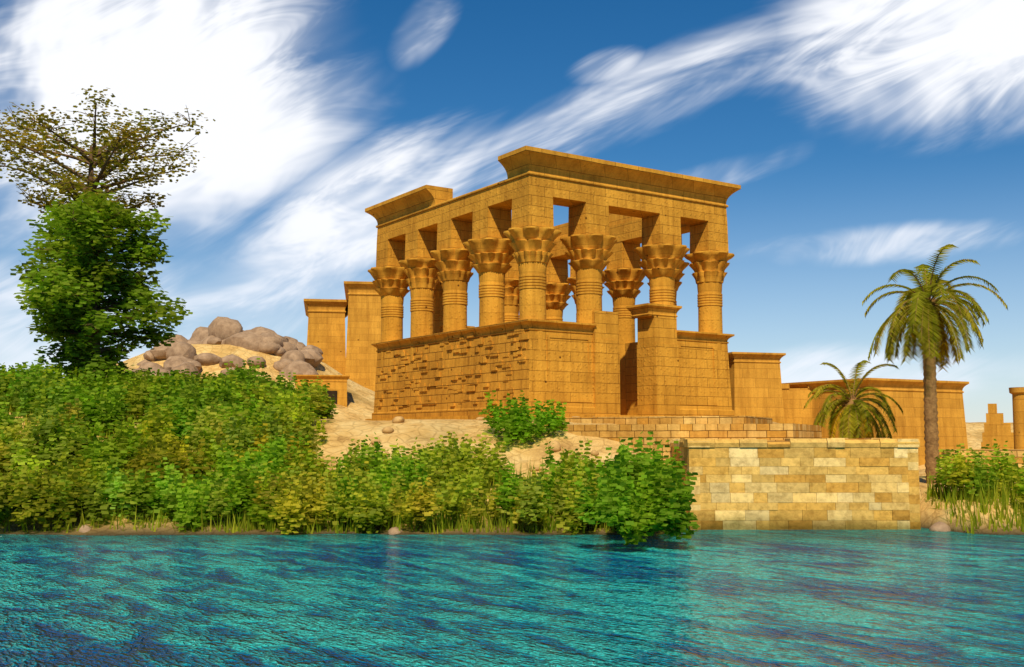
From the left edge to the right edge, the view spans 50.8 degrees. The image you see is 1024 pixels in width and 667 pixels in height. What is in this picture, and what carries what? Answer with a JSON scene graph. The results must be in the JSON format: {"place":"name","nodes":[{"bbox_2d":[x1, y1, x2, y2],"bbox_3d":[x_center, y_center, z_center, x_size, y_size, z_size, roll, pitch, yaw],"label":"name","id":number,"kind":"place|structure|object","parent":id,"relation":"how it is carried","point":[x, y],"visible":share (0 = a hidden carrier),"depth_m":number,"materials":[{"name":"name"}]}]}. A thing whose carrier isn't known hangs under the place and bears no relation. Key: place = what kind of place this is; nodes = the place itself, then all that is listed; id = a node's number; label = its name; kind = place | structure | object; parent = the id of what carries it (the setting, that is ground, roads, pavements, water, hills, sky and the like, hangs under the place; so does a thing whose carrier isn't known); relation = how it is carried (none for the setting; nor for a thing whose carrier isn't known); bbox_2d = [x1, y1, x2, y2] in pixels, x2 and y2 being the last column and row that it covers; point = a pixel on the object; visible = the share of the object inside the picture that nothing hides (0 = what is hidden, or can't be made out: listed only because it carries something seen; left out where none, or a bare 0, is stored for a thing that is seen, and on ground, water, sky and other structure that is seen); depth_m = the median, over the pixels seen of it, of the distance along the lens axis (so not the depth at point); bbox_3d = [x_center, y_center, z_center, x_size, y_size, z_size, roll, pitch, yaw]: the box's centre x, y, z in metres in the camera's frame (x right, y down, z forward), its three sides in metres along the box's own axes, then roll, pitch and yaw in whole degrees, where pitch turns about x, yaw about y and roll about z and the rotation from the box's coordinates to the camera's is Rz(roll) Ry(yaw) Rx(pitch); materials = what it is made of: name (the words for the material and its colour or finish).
{"place":"outdoors","nodes":[
{"label":"outdoors","id":0,"kind":"place"},
{"bbox_2d":[371,319,528,418],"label":"stone wall","id":1,"kind":"structure","parent":0,"point":[459,380],"depth_m":70.75,"materials":[{"name":"stone"}]},
{"bbox_2d":[0,528,1023,666],"bbox_3d":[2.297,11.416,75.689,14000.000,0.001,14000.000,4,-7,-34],"label":"water","id":2,"kind":"structure","parent":0,"point":[924,597],"depth_m":26.82,"materials":[{"name":"teal liquid"}]},
{"bbox_2d":[0,344,1023,535],"bbox_3d":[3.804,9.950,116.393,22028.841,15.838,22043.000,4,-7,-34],"label":"sandy ground","id":3,"kind":"structure","parent":0,"point":[345,425],"depth_m":53.49,"materials":[{"name":"beige sand"}]},
{"bbox_2d":[10,182,192,377],"bbox_3d":[-23.509,-1.869,61.738,9.919,13.428,11.046,4,-7,-34],"label":"green tree","id":4,"kind":"object","parent":3,"relation":"on","point":[56,308],"depth_m":59.64,"materials":[{"name":"green plant"}]},
{"bbox_2d":[0,85,215,378],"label":"acacia tree","id":5,"kind":"object","parent":3,"relation":"on","point":[63,147],"depth_m":63.53,"materials":[{"name":"green plant"}]},
{"bbox_2d":[132,316,323,380],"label":"boulders","id":6,"kind":"object","parent":3,"relation":"on","point":[297,357],"visible":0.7,"depth_m":101.95,"materials":[{"name":"beige stone"}]},
{"bbox_2d":[295,375,349,406],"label":"stone gateway","id":7,"kind":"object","parent":3,"relation":"on","point":[338,383],"depth_m":96.72,"materials":[{"name":"stone"}]},
{"bbox_2d":[327,391,336,403],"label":"doorway","id":8,"kind":"structure","parent":7,"relation":"in","point":[332,394],"depth_m":96.55,"materials":[{"name":"black"}]},
{"bbox_2d":[304,299,347,374],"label":"pylon tower","id":9,"kind":"structure","parent":3,"relation":"on","point":[326,327],"depth_m":120.16,"materials":[{"name":"stone"}]},
{"bbox_2d":[344,281,380,391],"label":"pylon tower","id":10,"kind":"structure","parent":3,"relation":"on","point":[363,298],"depth_m":117.75,"materials":[{"name":"stone"}]},
{"bbox_2d":[286,416,635,471],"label":"bank stones","id":11,"kind":"object","parent":3,"relation":"on","point":[556,445],"visible":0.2,"depth_m":53.04,"materials":[{"name":"beige stone"}]},
{"bbox_2d":[0,358,1023,545],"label":"bank bushes","id":12,"kind":"object","parent":3,"relation":"on","point":[641,494],"visible":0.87,"depth_m":47.99,"materials":[{"name":"green plant"}]},
{"bbox_2d":[75,521,950,534],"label":"shore rocks","id":13,"kind":"object","parent":3,"relation":"on","point":[941,526],"visible":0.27,"depth_m":45.98,"materials":[{"name":"stone"}]},
{"bbox_2d":[365,146,740,420],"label":"trajan kiosk walls","id":14,"kind":"structure","parent":3,"relation":"on","point":[671,369],"depth_m":69.75,"materials":[{"name":"beige stone"}]},
{"bbox_2d":[545,423,821,465],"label":"terrace wall","id":15,"kind":"structure","parent":3,"relation":"on","point":[670,432],"depth_m":52.81,"materials":[{"name":"orange stone"}]},
{"bbox_2d":[565,416,771,423],"bbox_3d":[7.831,6.691,58.956,11.491,4.150,7.000,-3,-6,24],"label":"terrace step","id":16,"kind":"object","parent":15,"relation":"on","point":[694,420],"visible":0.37,"depth_m":55.43,"materials":[{"name":"orange stone"}]},
{"bbox_2d":[728,352,785,423],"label":"temple block","id":17,"kind":"structure","parent":3,"relation":"on","point":[755,384],"depth_m":78.06,"materials":[{"name":"stone"}]},
{"bbox_2d":[804,360,902,438],"bbox_3d":[19.020,4.070,59.910,5.778,5.432,5.380,4,-7,-34],"label":"short palm","id":18,"kind":"object","parent":3,"relation":"on","point":[854,422],"depth_m":59.19,"materials":[{"name":"green plant"}]},
{"bbox_2d":[782,378,968,465],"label":"wall","id":19,"kind":"structure","parent":3,"relation":"on","point":[907,395],"depth_m":78.66,"materials":[{"name":"orange stone"}]},
{"bbox_2d":[862,244,1007,483],"bbox_3d":[20.934,1.737,53.475,6.837,11.755,6.711,4,-7,-34],"label":"tall palm","id":20,"kind":"object","parent":3,"relation":"on","point":[920,303],"depth_m":53.14,"materials":[{"name":"green plant"}]},
{"bbox_2d":[941,449,1023,472],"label":"bank wall","id":21,"kind":"structure","parent":3,"relation":"on","point":[1017,453],"depth_m":57.92,"materials":[{"name":"stone"}]},
{"bbox_2d":[981,404,1013,448],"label":"ruin wall","id":22,"kind":"structure","parent":3,"relation":"on","point":[997,428],"depth_m":67.33,"materials":[{"name":"orange stone"}]},
{"bbox_2d":[1009,387,1023,448],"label":"column","id":23,"kind":"structure","parent":3,"relation":"on","point":[1017,393],"depth_m":62.83,"materials":[{"name":"orange stone"}]},
{"bbox_2d":[0,0,1023,422],"label":"sky","id":24,"kind":"structure","parent":0,"point":[862,140],"materials":[{"name":"blue"}]},
{"bbox_2d":[368,226,734,414],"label":"columns","id":25,"kind":"structure","parent":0,"point":[437,284],"depth_m":72.11,"materials":[{"name":"beige stone"}]},
{"bbox_2d":[670,438,920,529],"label":"quay","id":26,"kind":"structure","parent":0,"point":[741,498],"depth_m":47.95,"materials":[{"name":"beige stone"}]},
{"bbox_2d":[782,384,811,424],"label":"wall","id":27,"kind":"structure","parent":0,"point":[795,400],"depth_m":81.19,"materials":[{"name":"orange stone"}]}
]}

